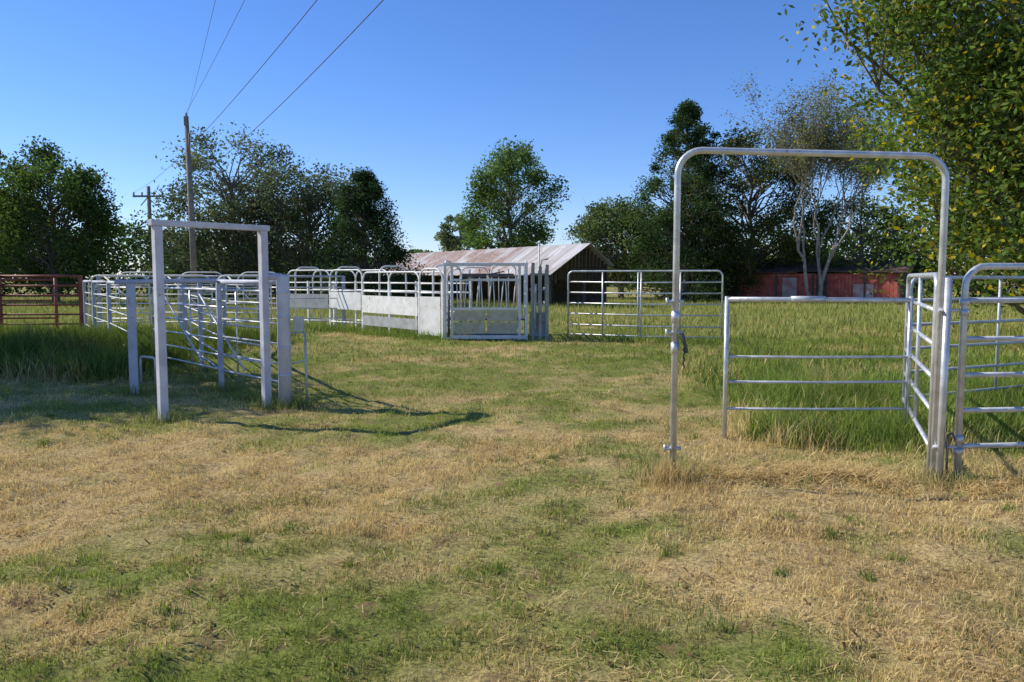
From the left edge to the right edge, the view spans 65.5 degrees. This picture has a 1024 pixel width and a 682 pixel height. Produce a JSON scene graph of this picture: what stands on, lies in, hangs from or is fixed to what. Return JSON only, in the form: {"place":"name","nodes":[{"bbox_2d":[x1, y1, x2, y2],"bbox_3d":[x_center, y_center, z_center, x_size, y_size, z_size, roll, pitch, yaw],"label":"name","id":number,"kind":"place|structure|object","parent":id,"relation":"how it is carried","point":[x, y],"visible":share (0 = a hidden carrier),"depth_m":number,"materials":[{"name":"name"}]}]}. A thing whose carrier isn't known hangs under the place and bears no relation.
{"place":"outdoors","nodes":[
{"label":"outdoors","id":0,"kind":"place"},
{"bbox_2d":[0,0,1015,278],"label":"sky","id":1,"kind":"structure","parent":0,"point":[417,95],"materials":[{"name":"blue"}]},
{"bbox_2d":[0,278,1023,681],"bbox_3d":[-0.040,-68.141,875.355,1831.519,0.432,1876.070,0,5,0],"label":"ground","id":2,"kind":"structure","parent":0,"point":[576,608],"depth_m":5.10,"materials":[{"name":"green plant"}]},
{"bbox_2d":[0,149,50,273],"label":"oak tree","id":3,"kind":"object","parent":2,"relation":"on","point":[6,208],"visible":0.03,"depth_m":53.14,"materials":[{"name":"green plant"}]},
{"bbox_2d":[0,275,83,329],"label":"red pipe gate","id":4,"kind":"structure","parent":2,"relation":"on","point":[79,294],"depth_m":20.82,"materials":[{"name":"red metal"}]},
{"bbox_2d":[0,135,136,302],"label":"oak tree","id":5,"kind":"object","parent":2,"relation":"on","point":[22,213],"visible":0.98,"depth_m":48.32,"materials":[{"name":"green plant"}]},
{"bbox_2d":[133,186,162,290],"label":"utility pole","id":6,"kind":"object","parent":2,"relation":"on","point":[148,202],"visible":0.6,"depth_m":86.86,"materials":[{"name":"brown wood"}]},
{"bbox_2d":[142,0,382,191],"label":"power lines","id":7,"kind":"object","parent":6,"relation":"attached to","point":[263,64],"visible":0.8,"depth_m":28.37,"materials":[{"name":"metal"}]},
{"bbox_2d":[82,278,216,393],"bbox_3d":[-8.637,-0.436,16.627,1.309,1.752,13.451,-3,6,-35],"label":"pipe fence","id":8,"kind":"object","parent":2,"relation":"on","point":[131,330],"visible":0.88,"depth_m":11.25,"materials":[{"name":"white metal"}]},
{"bbox_2d":[88,272,273,330],"bbox_3d":[-9.625,-1.117,23.684,5.398,1.890,1.444,0,5,0],"label":"corral panel","id":9,"kind":"object","parent":2,"relation":"on","point":[149,294],"visible":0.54,"depth_m":23.09,"materials":[{"name":"white paint"}]},
{"bbox_2d":[184,113,197,311],"bbox_3d":[-14.742,-5.739,36.635,0.387,9.352,0.317,-1,5,-17],"label":"utility pole","id":10,"kind":"object","parent":2,"relation":"on","point":[193,258],"visible":0.89,"depth_m":36.53,"materials":[{"name":"brown wood"}]},
{"bbox_2d":[148,219,271,421],"bbox_3d":[-3.620,-0.221,9.713,0.100,2.420,1.505,4,6,42],"label":"gate frame","id":11,"kind":"object","parent":2,"relation":"on","point":[159,308],"visible":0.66,"depth_m":9.28,"materials":[{"name":"white metal"}]},
{"bbox_2d":[96,275,345,330],"bbox_3d":[-9.299,-1.174,25.387,7.919,1.832,0.493,0,5,0],"label":"pipe fence","id":12,"kind":"object","parent":2,"relation":"on","point":[100,298],"visible":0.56,"depth_m":25.33,"materials":[{"name":"white metal"}]},
{"bbox_2d":[127,122,319,302],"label":"hackberry tree","id":13,"kind":"object","parent":2,"relation":"on","point":[214,215],"visible":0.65,"depth_m":47.28,"materials":[{"name":"green plant"}]},
{"bbox_2d":[182,279,278,389],"bbox_3d":[-5.657,-0.316,15.222,1.100,1.734,11.223,-2,5,-23],"label":"pipe fence","id":14,"kind":"object","parent":2,"relation":"on","point":[220,296],"visible":0.68,"depth_m":11.71,"materials":[{"name":"white metal"}]},
{"bbox_2d":[151,287,260,379],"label":"sweep gate","id":15,"kind":"structure","parent":14,"relation":"attached to","point":[211,314],"depth_m":12.39,"materials":[{"name":"metal"}]},
{"bbox_2d":[268,273,291,407],"bbox_3d":[-3.022,0.039,10.255,0.364,1.815,0.180,0,5,0],"label":"pipe post","id":16,"kind":"object","parent":2,"relation":"on","point":[283,315],"visible":0.95,"depth_m":10.19,"materials":[{"name":"white metal"}]},
{"bbox_2d":[182,157,384,293],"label":"hackberry tree","id":17,"kind":"object","parent":2,"relation":"on","point":[306,234],"visible":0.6,"depth_m":47.11,"materials":[{"name":"green plant"}]},
{"bbox_2d":[291,317,307,402],"bbox_3d":[-2.744,0.315,10.288,0.199,1.260,0.071,0,5,0],"label":"gate latch stake","id":18,"kind":"object","parent":2,"relation":"on","point":[298,323],"visible":0.9,"depth_m":10.26,"materials":[{"name":"metal"}]},
{"bbox_2d":[296,166,438,305],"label":"cedar tree","id":19,"kind":"object","parent":2,"relation":"on","point":[366,191],"visible":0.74,"depth_m":43.68,"materials":[{"name":"green plant"}]},
{"bbox_2d":[288,264,471,338],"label":"cattle working alley","id":20,"kind":"structure","parent":2,"relation":"on","point":[427,313],"depth_m":23.70,"materials":[{"name":"white paint"}]},
{"bbox_2d":[433,214,483,251],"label":"elm tree","id":21,"kind":"object","parent":2,"relation":"on","point":[449,241],"visible":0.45,"depth_m":86.00,"materials":[{"name":"green plant"}]},
{"bbox_2d":[373,243,613,307],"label":"tin roof shed","id":22,"kind":"structure","parent":2,"relation":"on","point":[562,261],"depth_m":49.49,"materials":[{"name":"silver wood"}]},
{"bbox_2d":[443,258,548,340],"bbox_3d":[-0.419,-1.149,22.020,2.762,2.218,2.392,0,5,0],"label":"cattle squeeze chute","id":23,"kind":"object","parent":2,"relation":"on","point":[539,323],"visible":0.92,"depth_m":20.99,"materials":[{"name":"white paint"}]},
{"bbox_2d":[538,242,539,270],"bbox_3d":[1.350,-3.188,39.873,0.111,3.550,0.111,2,5,22],"label":"marker pole","id":24,"kind":"object","parent":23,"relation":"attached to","point":[538,255],"visible":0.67,"depth_m":39.76,"materials":[{"name":"white metal"}]},
{"bbox_2d":[0,296,1023,499],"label":"tall grass","id":25,"kind":"structure","parent":2,"relation":"on","point":[35,350],"depth_m":13.23,"materials":[{"name":"green plant"}]},
{"bbox_2d":[0,388,1023,681],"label":"cut straw","id":26,"kind":"object","parent":2,"relation":"on","point":[740,470],"visible":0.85,"depth_m":6.14,"materials":[{"name":"beige plant"}]},
{"bbox_2d":[1,193,1023,299],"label":"distant treeline","id":27,"kind":"object","parent":2,"relation":"on","point":[136,266],"visible":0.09,"depth_m":67.15,"materials":[{"name":"green plant"}]},
{"bbox_2d":[456,135,573,249],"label":"elm tree","id":28,"kind":"object","parent":2,"relation":"on","point":[517,160],"visible":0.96,"depth_m":64.19,"materials":[{"name":"green plant"}]},
{"bbox_2d":[560,194,666,299],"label":"elm tree","id":29,"kind":"object","parent":2,"relation":"on","point":[602,222],"visible":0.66,"depth_m":58.21,"materials":[{"name":"green plant"}]},
{"bbox_2d":[567,270,723,340],"bbox_3d":[3.375,-0.878,20.595,4.049,1.903,0.047,2,5,20],"label":"corral panel","id":30,"kind":"object","parent":2,"relation":"on","point":[637,304],"visible":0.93,"depth_m":20.61,"materials":[{"name":"metal"}]},
{"bbox_2d":[627,197,708,299],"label":"oak tree","id":31,"kind":"object","parent":2,"relation":"on","point":[670,250],"visible":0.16,"depth_m":56.33,"materials":[{"name":"green plant"}]},
{"bbox_2d":[615,96,753,301],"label":"cedar tree","id":32,"kind":"object","parent":2,"relation":"on","point":[688,115],"visible":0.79,"depth_m":53.12,"materials":[{"name":"green plant"}]},
{"bbox_2d":[672,121,834,293],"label":"oak tree","id":33,"kind":"object","parent":2,"relation":"on","point":[759,254],"visible":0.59,"depth_m":53.54,"materials":[{"name":"green plant"}]},
{"bbox_2d":[663,147,949,482],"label":"walk through gate","id":34,"kind":"structure","parent":2,"relation":"on","point":[938,162],"depth_m":6.39,"materials":[{"name":"metal"}]},
{"bbox_2d":[689,259,923,304],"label":"red barn","id":35,"kind":"structure","parent":2,"relation":"on","point":[834,285],"depth_m":51.46,"materials":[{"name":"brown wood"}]},
{"bbox_2d":[718,66,908,303],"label":"sparse ash tree","id":36,"kind":"object","parent":2,"relation":"on","point":[839,140],"visible":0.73,"depth_m":48.66,"materials":[{"name":"green plant"}]},
{"bbox_2d":[792,192,937,289],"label":"oak tree","id":37,"kind":"object","parent":2,"relation":"on","point":[860,213],"visible":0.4,"depth_m":52.40,"materials":[{"name":"green plant"}]},
{"bbox_2d":[777,0,1023,320],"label":"pecan tree","id":38,"kind":"object","parent":2,"relation":"on","point":[962,64],"visible":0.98,"depth_m":17.64,"materials":[{"name":"green plant"}]},
{"bbox_2d":[901,272,937,477],"bbox_3d":[3.945,0.234,7.753,0.048,1.784,2.833,2,5,22],"label":"corral panel","id":39,"kind":"object","parent":2,"relation":"on","point":[919,363],"visible":0.77,"depth_m":7.52,"materials":[{"name":"metal"}]},
{"bbox_2d":[910,276,1023,398],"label":"corral panel","id":40,"kind":"object","parent":2,"relation":"on","point":[998,321],"visible":0.65,"depth_m":9.79,"materials":[{"name":"metal"}]},
{"bbox_2d":[932,263,1023,484],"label":"corral panel","id":41,"kind":"object","parent":2,"relation":"on","point":[958,446],"visible":0.96,"depth_m":6.37,"materials":[{"name":"metal"}]}
]}

